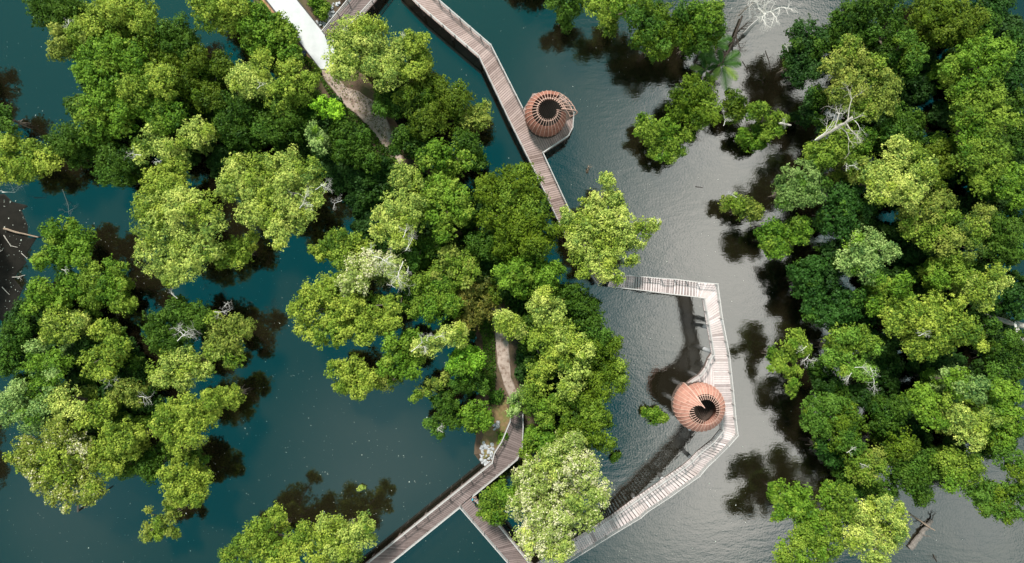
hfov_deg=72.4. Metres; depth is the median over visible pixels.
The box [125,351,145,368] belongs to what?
understory shrub
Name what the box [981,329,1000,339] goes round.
understory shrub
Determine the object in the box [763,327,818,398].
mangrove tree
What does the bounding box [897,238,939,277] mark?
understory shrub
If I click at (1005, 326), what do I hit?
understory shrub
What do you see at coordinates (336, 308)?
mangrove tree
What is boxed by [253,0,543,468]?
island bank
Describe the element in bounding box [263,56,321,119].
mangrove tree
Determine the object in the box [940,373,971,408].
understory shrub
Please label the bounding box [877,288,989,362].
mangrove tree
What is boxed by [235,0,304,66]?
mangrove tree
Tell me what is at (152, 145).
mangrove tree
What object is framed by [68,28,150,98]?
mangrove tree
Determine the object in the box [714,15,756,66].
fallen tree
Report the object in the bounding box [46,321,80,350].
understory shrub
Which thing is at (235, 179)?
mangrove tree
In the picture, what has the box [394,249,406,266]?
understory shrub
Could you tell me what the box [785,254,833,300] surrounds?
mangrove tree
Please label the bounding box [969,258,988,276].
understory shrub
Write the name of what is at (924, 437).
understory shrub
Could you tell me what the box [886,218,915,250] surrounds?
understory shrub
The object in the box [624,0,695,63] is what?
mangrove tree
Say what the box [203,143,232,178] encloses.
understory shrub
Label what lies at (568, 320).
understory shrub
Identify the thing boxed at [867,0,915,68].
mangrove tree
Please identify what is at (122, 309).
understory shrub
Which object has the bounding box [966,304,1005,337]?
understory shrub
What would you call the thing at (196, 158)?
understory shrub
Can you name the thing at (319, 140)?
mangrove tree
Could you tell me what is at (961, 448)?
understory shrub
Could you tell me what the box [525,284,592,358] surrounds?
mangrove tree
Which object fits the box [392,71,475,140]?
mangrove tree
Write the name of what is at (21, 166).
mangrove tree
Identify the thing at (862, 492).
mangrove tree
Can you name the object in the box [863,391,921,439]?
mangrove tree
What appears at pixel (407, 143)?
mangrove tree
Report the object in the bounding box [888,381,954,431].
mangrove tree
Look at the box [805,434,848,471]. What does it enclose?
mangrove tree
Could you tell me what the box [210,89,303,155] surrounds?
mangrove tree
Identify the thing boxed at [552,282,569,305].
understory shrub
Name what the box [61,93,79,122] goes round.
understory shrub
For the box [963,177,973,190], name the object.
understory shrub
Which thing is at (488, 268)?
understory shrub
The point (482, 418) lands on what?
mangrove tree
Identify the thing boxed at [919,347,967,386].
understory shrub
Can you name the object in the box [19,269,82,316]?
mangrove tree
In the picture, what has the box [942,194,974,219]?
understory shrub
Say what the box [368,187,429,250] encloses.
mangrove tree
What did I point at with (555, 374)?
understory shrub
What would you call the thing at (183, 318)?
mangrove tree
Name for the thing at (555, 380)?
understory shrub
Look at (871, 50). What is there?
understory shrub
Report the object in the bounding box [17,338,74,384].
mangrove tree
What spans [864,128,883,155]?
understory shrub
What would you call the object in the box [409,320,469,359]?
mangrove tree
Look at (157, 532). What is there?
mangrove tree
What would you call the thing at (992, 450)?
mangrove tree
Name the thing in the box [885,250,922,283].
understory shrub
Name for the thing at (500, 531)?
boardwalk
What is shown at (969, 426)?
mangrove tree
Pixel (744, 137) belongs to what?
mangrove tree
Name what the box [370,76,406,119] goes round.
mangrove tree
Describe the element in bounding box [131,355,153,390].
understory shrub
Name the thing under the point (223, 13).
mangrove tree
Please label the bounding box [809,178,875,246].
mangrove tree
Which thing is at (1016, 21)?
understory shrub
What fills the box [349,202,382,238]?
understory shrub
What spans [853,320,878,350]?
understory shrub
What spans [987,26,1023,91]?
mangrove tree
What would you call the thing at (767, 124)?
mangrove tree
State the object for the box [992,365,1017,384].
understory shrub
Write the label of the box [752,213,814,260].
mangrove tree
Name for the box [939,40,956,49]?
understory shrub
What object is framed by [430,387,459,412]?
mangrove tree
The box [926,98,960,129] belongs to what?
understory shrub
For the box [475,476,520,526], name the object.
mangrove tree
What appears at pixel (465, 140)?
mangrove tree
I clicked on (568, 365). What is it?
mangrove tree
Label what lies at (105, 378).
understory shrub
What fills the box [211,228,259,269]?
mangrove tree
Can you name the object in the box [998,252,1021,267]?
understory shrub
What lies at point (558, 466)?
mangrove tree
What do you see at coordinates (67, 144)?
mangrove tree
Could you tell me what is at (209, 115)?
understory shrub
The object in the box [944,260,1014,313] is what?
mangrove tree
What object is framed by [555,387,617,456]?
mangrove tree
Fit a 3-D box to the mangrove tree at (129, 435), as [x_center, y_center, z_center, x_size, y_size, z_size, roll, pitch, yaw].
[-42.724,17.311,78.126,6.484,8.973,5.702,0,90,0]
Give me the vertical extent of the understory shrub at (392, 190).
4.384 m
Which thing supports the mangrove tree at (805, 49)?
on the water
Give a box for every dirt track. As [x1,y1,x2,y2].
[320,69,402,162]
[492,305,520,408]
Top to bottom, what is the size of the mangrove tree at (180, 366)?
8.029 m
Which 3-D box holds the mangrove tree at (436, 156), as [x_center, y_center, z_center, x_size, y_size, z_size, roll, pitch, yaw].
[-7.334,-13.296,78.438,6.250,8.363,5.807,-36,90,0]
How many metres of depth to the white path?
80.88 m
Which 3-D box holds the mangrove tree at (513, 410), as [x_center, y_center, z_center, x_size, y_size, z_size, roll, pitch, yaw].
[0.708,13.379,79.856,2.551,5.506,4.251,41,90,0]
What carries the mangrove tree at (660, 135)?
on the water
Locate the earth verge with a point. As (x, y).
(266, 3)
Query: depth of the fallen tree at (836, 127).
71.49 m
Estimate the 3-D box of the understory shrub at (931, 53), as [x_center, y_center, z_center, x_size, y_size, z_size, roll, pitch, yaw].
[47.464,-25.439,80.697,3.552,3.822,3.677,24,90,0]
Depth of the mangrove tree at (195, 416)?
74.57 m
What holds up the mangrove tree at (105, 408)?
on the water
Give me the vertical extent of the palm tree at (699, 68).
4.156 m
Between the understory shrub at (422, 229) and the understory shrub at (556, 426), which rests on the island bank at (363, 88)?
the understory shrub at (422, 229)
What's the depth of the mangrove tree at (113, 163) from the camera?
77.23 m
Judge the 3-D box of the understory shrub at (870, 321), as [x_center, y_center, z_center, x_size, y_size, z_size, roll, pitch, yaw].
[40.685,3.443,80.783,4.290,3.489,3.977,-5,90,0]
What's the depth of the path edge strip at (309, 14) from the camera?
80.90 m
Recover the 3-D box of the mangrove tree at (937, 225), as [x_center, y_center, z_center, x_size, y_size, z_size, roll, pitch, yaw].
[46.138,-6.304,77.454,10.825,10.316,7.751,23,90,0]
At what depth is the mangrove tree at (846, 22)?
74.53 m
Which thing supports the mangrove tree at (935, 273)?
on the water
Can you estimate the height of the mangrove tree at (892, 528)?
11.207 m
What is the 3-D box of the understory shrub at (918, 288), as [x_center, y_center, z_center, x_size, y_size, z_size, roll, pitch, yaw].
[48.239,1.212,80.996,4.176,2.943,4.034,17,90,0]
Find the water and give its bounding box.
[0,0,1023,562]
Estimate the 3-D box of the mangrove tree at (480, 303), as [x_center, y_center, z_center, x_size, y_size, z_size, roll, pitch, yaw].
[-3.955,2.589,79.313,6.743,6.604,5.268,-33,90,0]
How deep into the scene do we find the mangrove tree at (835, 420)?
74.30 m
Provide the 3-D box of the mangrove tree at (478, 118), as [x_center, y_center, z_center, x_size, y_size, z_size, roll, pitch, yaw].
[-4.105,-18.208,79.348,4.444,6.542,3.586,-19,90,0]
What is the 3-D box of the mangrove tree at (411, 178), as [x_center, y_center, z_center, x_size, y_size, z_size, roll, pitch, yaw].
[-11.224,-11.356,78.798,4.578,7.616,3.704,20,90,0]
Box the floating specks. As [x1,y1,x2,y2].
[7,12,937,561]
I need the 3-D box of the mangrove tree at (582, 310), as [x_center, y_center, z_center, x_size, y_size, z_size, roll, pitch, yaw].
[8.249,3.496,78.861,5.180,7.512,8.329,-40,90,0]
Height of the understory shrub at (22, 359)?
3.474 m
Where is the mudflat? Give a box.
[0,194,36,320]
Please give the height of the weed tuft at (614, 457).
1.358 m
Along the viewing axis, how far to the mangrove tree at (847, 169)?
73.82 m
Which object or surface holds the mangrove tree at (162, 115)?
on the water
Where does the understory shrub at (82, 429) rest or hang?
in the water
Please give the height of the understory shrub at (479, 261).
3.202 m
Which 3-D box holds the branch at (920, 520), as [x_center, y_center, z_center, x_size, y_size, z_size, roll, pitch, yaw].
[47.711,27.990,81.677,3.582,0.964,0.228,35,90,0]
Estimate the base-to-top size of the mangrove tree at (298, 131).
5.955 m
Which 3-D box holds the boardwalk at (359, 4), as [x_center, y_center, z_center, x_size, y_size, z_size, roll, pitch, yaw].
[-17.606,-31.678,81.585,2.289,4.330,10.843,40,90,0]
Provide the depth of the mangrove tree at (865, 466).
73.93 m
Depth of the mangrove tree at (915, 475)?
75.71 m
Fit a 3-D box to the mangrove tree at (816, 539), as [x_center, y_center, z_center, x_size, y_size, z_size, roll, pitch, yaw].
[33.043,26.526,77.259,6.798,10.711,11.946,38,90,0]
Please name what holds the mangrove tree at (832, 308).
on the water
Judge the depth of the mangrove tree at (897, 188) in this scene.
72.25 m
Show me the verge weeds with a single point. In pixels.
(311, 61)
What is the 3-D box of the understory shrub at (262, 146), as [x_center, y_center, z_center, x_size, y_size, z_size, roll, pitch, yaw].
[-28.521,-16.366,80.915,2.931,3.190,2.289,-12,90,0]
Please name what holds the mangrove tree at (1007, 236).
on the water
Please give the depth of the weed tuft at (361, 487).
81.59 m
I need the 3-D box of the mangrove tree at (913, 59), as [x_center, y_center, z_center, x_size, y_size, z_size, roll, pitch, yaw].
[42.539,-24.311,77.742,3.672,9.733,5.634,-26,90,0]
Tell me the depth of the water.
82.00 m
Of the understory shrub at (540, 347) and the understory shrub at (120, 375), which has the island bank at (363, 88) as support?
the understory shrub at (540, 347)
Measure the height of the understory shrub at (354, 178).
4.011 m
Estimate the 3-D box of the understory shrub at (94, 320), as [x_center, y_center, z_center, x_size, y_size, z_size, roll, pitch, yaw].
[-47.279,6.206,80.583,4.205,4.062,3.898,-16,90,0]
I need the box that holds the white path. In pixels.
[267,0,333,68]
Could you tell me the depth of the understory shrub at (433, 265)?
79.51 m
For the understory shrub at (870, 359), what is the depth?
80.03 m
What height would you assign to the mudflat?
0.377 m
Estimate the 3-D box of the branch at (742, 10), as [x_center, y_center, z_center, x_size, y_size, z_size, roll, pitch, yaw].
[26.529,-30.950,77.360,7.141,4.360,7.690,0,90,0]
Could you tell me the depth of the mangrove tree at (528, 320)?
78.41 m
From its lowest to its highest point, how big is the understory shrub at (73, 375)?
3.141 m
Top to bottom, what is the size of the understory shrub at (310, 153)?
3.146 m
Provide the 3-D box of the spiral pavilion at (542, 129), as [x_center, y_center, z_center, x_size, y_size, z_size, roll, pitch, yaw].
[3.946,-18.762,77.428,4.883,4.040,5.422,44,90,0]
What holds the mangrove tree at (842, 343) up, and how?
on the water
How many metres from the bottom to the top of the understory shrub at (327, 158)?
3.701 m
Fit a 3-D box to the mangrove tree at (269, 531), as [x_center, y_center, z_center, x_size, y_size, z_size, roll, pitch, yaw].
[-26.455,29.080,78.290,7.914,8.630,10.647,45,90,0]
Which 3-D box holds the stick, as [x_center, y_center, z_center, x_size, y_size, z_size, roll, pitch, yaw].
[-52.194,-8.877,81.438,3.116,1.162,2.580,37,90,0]
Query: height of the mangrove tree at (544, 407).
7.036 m
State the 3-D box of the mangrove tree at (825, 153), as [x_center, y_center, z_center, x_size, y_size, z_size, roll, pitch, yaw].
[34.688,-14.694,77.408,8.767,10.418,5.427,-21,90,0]
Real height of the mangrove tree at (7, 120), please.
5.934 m
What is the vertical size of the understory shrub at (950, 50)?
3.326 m
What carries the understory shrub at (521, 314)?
on the island bank at (363, 88)
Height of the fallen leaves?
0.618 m
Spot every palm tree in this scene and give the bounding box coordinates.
[689,53,717,85]
[696,34,732,65]
[705,49,741,90]
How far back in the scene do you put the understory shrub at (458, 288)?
80.00 m
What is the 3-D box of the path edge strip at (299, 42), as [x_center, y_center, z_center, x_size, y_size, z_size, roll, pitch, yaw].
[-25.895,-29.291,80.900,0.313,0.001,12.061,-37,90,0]
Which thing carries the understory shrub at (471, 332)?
in the water
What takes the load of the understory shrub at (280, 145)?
in the water
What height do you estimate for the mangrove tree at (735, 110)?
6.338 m
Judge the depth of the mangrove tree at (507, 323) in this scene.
74.81 m
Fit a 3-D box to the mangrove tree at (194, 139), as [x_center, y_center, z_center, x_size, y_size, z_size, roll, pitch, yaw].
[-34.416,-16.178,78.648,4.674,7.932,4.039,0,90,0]
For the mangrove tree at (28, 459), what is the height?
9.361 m
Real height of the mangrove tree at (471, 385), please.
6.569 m
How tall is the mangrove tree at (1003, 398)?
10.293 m
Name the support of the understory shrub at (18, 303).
in the water
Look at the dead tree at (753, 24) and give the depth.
74.11 m
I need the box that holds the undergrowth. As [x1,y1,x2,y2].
[253,2,495,394]
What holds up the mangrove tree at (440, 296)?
on the water
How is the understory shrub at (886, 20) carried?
in the water
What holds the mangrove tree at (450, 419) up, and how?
on the water
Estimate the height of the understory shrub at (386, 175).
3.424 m
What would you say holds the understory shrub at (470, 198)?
on the island bank at (363, 88)
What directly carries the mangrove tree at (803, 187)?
on the water
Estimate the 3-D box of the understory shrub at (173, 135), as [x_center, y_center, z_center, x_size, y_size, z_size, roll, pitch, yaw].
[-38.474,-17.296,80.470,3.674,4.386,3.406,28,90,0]
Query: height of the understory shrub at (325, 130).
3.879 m
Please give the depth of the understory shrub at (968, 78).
79.59 m
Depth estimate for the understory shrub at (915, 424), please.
78.96 m
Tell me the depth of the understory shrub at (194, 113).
79.23 m
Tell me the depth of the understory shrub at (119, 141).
79.83 m
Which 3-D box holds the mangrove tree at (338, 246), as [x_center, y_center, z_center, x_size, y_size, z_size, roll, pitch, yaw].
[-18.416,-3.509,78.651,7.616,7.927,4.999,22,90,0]
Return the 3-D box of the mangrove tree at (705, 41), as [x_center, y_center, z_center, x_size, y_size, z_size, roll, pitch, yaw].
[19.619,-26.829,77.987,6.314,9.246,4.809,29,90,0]
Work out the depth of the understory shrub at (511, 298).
79.44 m
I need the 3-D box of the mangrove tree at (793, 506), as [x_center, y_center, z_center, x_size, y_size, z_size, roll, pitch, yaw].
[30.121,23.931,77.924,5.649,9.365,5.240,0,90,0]
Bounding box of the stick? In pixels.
[59,189,78,211]
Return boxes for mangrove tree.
[0,102,30,135]
[0,129,64,192]
[0,309,40,380]
[0,373,67,435]
[2,413,125,513]
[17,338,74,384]
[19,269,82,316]
[21,0,88,36]
[27,215,99,274]
[33,119,101,170]
[34,303,93,346]
[41,380,99,419]
[45,15,93,62]
[65,335,164,424]
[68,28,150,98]
[69,79,139,146]
[70,396,126,431]
[74,253,138,317]
[75,317,138,386]
[76,0,159,48]
[87,415,152,462]
[89,138,151,189]
[105,377,156,409]
[110,440,211,486]
[114,59,179,109]
[126,121,192,169]
[126,183,230,289]
[127,89,189,138]
[137,154,191,204]
[137,289,217,356]
[139,32,208,76]
[139,498,184,543]
[140,11,201,60]
[142,342,223,393]
[145,388,223,457]
[154,450,215,509]
[169,48,240,114]
[174,114,219,155]
[185,0,255,38]
[201,302,257,370]
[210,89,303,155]
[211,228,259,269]
[211,383,249,411]
[213,152,274,229]
[217,500,313,562]
[222,46,279,101]
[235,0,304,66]
[246,143,341,251]
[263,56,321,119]
[283,88,321,145]
[285,269,403,350]
[300,509,377,562]
[304,119,331,156]
[307,226,376,270]
[308,93,344,122]
[321,10,412,92]
[323,349,378,401]
[328,116,381,173]
[333,243,414,297]
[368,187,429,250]
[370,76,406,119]
[373,365,404,393]
[375,326,426,381]
[386,124,429,159]
[387,158,424,192]
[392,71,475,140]
[393,233,447,318]
[397,28,436,81]
[402,269,467,327]
[408,370,451,403]
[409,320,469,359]
[413,171,475,243]
[414,136,476,184]
[422,406,463,442]
[428,241,481,290]
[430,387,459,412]
[444,342,487,381]
[447,367,489,397]
[452,125,490,172]
[453,275,502,333]
[456,98,493,133]
[456,399,494,434]
[464,229,505,267]
[471,160,562,261]
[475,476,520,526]
[490,251,566,300]
[491,307,528,340]
[505,384,533,417]
[505,428,614,562]
[517,312,540,372]
[517,384,564,430]
[517,423,557,461]
[520,328,560,396]
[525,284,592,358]
[543,0,592,33]
[553,339,596,401]
[554,170,661,287]
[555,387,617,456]
[559,282,614,348]
[581,333,630,402]
[582,0,651,38]
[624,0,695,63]
[632,111,696,164]
[664,72,722,132]
[674,6,727,59]
[686,0,727,33]
[718,192,764,226]
[719,87,747,125]
[734,126,773,153]
[744,100,789,141]
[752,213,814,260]
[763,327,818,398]
[766,477,819,527]
[768,158,833,212]
[772,479,860,562]
[777,13,831,90]
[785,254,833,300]
[787,82,834,134]
[799,286,867,332]
[799,390,869,456]
[801,119,880,171]
[803,356,871,410]
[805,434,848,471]
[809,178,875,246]
[813,238,850,291]
[815,33,904,139]
[818,322,884,394]
[822,0,884,61]
[823,150,878,185]
[830,455,899,506]
[833,223,903,286]
[839,436,890,489]
[841,493,912,562]
[857,133,940,212]
[857,270,919,317]
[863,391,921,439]
[864,425,921,465]
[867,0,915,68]
[871,99,927,154]
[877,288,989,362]
[881,26,930,81]
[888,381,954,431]
[888,447,944,508]
[894,184,997,263]
[905,0,990,50]
[909,137,963,189]
[912,362,995,406]
[916,251,980,294]
[924,445,988,496]
[926,27,1018,94]
[928,71,1023,199]
[933,401,1002,453]
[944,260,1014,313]
[958,373,1023,451]
[959,0,1017,34]
[959,475,1023,527]
[964,161,1023,210]
[964,430,1023,484]
[970,327,1023,383]
[976,203,1023,266]
[977,282,1023,336]
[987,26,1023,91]
[1003,85,1023,160]
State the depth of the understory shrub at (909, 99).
79.70 m
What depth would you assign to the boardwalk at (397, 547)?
80.50 m
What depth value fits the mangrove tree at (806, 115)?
76.14 m
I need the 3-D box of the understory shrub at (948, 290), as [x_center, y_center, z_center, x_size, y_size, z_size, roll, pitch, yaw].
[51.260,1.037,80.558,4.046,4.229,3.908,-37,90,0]
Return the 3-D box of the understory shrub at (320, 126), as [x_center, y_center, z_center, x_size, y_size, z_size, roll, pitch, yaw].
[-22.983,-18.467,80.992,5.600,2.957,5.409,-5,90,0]
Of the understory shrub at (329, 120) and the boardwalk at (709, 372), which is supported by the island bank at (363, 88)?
the understory shrub at (329, 120)
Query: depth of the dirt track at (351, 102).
80.97 m
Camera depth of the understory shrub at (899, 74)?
79.47 m
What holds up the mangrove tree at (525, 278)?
on the water
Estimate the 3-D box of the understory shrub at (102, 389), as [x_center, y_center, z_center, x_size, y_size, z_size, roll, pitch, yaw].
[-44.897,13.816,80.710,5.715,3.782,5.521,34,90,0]
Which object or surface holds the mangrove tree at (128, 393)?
on the water
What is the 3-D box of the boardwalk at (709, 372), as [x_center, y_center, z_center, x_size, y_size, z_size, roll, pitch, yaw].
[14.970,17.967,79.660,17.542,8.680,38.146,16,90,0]
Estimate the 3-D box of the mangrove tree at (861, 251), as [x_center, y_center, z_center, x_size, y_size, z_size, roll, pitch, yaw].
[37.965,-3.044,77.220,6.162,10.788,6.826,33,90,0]
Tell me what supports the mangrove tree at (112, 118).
on the water
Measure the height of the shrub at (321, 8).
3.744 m
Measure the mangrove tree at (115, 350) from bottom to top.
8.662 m
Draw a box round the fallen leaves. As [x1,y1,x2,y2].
[323,76,395,157]
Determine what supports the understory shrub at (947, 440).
in the water
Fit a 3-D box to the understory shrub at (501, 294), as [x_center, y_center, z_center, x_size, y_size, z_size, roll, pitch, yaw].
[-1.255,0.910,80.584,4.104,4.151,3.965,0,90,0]
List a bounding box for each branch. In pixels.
[730,0,776,31]
[908,512,934,530]
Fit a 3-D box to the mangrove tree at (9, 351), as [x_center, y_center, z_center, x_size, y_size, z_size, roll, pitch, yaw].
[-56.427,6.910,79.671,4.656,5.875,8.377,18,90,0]
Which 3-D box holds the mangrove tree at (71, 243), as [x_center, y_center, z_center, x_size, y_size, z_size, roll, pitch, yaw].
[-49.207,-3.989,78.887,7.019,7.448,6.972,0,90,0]
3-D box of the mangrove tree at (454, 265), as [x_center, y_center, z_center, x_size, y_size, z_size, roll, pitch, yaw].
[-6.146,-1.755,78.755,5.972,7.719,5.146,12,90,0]
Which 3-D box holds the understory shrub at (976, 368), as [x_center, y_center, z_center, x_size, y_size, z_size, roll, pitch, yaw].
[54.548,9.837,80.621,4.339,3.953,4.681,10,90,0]
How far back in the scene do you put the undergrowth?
80.84 m
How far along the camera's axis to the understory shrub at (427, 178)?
79.93 m
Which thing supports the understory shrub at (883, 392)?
in the water
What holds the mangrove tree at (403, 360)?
on the water
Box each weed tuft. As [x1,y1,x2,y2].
[356,484,365,491]
[609,452,622,463]
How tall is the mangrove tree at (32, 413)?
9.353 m
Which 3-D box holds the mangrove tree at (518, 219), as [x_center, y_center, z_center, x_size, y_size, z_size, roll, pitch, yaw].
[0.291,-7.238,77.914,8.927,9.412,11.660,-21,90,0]
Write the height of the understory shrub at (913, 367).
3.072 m
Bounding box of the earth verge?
[258,0,316,71]
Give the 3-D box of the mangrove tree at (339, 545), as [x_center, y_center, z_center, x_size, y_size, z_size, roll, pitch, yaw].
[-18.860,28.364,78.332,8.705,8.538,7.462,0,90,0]
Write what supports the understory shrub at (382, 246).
in the water
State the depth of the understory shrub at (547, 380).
79.86 m
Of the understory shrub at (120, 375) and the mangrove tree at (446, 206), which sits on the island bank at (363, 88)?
the mangrove tree at (446, 206)
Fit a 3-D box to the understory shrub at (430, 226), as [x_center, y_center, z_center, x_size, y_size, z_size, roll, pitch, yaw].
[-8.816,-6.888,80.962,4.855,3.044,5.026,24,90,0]
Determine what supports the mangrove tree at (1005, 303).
on the water
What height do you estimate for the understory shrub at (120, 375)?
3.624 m
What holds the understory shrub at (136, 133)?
in the water
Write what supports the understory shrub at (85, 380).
in the water
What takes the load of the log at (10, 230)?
on the mudflat
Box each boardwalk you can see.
[321,0,376,41]
[365,410,523,562]
[412,0,609,285]
[460,495,532,562]
[537,274,738,562]
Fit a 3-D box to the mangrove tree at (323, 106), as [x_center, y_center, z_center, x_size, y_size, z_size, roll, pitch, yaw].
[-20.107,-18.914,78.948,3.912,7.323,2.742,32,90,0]
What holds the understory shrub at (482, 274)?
on the island bank at (363, 88)
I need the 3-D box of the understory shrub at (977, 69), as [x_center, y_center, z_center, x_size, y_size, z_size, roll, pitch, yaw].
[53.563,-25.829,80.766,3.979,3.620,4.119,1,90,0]
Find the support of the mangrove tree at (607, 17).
on the water
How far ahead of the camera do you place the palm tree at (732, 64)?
77.70 m
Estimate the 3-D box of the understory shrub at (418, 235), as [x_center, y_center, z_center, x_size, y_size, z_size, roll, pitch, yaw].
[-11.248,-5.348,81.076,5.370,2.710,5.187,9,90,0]
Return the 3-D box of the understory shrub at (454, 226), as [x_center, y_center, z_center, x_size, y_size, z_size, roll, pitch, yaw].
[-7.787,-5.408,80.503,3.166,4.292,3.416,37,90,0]
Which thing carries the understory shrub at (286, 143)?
in the water
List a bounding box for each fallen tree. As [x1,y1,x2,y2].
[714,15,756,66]
[816,81,866,157]
[985,313,1023,334]
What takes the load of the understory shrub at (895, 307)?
in the water
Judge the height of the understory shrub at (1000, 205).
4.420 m
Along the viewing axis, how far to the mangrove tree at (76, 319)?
75.35 m
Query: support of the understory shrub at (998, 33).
in the water
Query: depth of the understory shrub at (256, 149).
79.91 m
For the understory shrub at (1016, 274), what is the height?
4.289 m
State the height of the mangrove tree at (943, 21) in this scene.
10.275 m
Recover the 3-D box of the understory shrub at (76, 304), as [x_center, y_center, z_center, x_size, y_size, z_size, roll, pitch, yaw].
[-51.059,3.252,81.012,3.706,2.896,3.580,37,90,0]
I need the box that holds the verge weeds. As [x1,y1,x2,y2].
[259,0,321,73]
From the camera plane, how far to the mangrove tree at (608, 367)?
76.71 m
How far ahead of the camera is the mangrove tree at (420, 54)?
74.76 m
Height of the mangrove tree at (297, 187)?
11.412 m
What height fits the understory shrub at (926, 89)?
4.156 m
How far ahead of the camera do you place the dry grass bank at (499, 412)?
81.00 m
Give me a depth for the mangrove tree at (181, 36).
76.44 m
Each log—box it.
[3,228,38,237]
[908,513,935,550]
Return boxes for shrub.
[0,308,41,345]
[10,371,35,386]
[11,295,46,324]
[12,352,37,370]
[29,290,62,320]
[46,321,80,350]
[59,299,83,313]
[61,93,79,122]
[61,368,98,394]
[65,418,89,441]
[70,355,84,369]
[78,300,103,320]
[78,364,101,386]
[80,77,111,92]
[81,319,109,347]
[86,417,116,439]
[90,138,122,148]
[94,360,125,383]
[97,336,145,380]
[97,382,147,419]
[105,296,134,314]
[107,318,129,342]
[110,410,143,429]
[120,117,146,144]
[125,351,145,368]
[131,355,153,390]
[157,125,181,140]
[172,89,196,117]
[173,134,202,167]
[177,105,205,125]
[198,118,229,146]
[199,106,215,133]
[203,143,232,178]
[224,85,237,105]
[235,135,259,152]
[244,150,268,181]
[258,139,272,149]
[273,142,304,172]
[280,135,311,157]
[296,138,322,165]
[307,0,331,21]
[310,110,330,127]
[313,146,353,195]
[314,147,336,165]
[315,93,346,130]
[319,122,336,148]
[339,164,368,194]
[343,186,371,216]
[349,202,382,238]
[355,174,388,211]
[363,154,389,183]
[374,230,410,257]
[379,161,397,196]
[385,181,408,209]
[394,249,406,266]
[401,189,425,206]
[401,223,430,252]
[403,166,426,194]
[416,218,428,233]
[422,211,450,232]
[422,256,455,282]
[424,170,459,182]
[429,222,457,246]
[440,310,476,342]
[447,235,473,255]
[454,280,465,295]
[456,180,476,206]
[458,222,474,234]
[464,211,482,228]
[464,270,486,292]
[469,185,493,221]
[471,252,485,273]
[478,258,507,279]
[487,388,504,404]
[488,280,508,305]
[496,429,508,447]
[502,288,534,315]
[504,291,532,305]
[507,306,531,325]
[514,349,538,382]
[522,374,550,392]
[526,329,546,349]
[547,375,563,394]
[549,360,563,380]
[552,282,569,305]
[552,395,572,424]
[552,420,562,433]
[562,306,575,335]
[640,406,669,425]
[850,96,886,129]
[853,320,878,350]
[854,301,884,327]
[856,267,891,288]
[857,214,891,239]
[858,195,885,217]
[860,0,880,17]
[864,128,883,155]
[864,381,890,398]
[865,46,875,63]
[865,354,881,380]
[870,331,901,362]
[871,353,907,393]
[875,12,903,30]
[883,303,901,329]
[884,200,905,212]
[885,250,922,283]
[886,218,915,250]
[886,389,901,403]
[890,416,928,441]
[895,74,918,110]
[896,62,916,77]
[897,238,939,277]
[905,356,938,381]
[906,67,937,103]
[911,279,949,303]
[912,110,928,131]
[914,179,946,205]
[914,427,933,453]
[919,131,946,155]
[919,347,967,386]
[919,381,943,407]
[921,47,941,69]
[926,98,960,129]
[937,429,965,448]
[937,442,966,453]
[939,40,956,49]
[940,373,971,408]
[941,46,958,61]
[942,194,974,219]
[943,149,969,188]
[944,288,976,305]
[948,70,972,88]
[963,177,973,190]
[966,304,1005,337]
[967,187,1007,216]
[968,43,989,73]
[968,354,989,380]
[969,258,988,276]
[976,315,1021,349]
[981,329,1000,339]
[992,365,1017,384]
[993,17,1011,38]
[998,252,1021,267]
[1001,270,1023,293]
[1002,11,1023,35]
[1006,155,1023,185]
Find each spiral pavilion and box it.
[524,90,577,138]
[671,381,725,431]
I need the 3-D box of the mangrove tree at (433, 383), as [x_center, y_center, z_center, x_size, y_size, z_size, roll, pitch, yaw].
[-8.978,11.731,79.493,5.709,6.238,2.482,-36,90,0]
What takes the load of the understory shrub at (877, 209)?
in the water
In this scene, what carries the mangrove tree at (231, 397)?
on the water
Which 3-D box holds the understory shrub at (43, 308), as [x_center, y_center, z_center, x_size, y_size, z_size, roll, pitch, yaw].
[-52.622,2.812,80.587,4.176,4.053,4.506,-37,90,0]
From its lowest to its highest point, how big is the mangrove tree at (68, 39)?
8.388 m
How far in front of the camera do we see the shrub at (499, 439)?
80.46 m
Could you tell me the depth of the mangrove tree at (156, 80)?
74.99 m
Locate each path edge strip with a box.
[265,0,319,69]
[297,0,321,29]
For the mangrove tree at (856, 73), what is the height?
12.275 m
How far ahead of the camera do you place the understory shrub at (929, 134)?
79.31 m
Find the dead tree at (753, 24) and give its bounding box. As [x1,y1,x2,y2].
[743,0,800,34]
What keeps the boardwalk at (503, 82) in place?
on the water
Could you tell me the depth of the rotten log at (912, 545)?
81.53 m
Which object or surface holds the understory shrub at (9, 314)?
in the water
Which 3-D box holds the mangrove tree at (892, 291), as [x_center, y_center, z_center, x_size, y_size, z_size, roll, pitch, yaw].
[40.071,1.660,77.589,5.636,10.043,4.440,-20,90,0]
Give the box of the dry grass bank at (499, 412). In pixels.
[480,397,509,458]
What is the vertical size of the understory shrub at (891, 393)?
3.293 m
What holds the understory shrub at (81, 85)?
in the water
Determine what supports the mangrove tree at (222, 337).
on the water
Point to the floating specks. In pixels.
(425, 404)
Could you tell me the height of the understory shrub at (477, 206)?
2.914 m
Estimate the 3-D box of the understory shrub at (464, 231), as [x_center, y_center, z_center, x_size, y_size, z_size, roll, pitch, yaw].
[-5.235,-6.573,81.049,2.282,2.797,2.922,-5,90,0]
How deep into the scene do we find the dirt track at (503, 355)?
80.98 m
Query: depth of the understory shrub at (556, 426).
79.74 m
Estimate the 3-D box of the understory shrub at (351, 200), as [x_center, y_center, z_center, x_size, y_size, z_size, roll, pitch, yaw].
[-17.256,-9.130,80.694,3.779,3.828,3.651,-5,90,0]
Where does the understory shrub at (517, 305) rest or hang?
on the island bank at (363, 88)
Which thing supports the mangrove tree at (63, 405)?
on the water
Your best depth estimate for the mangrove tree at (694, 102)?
76.73 m

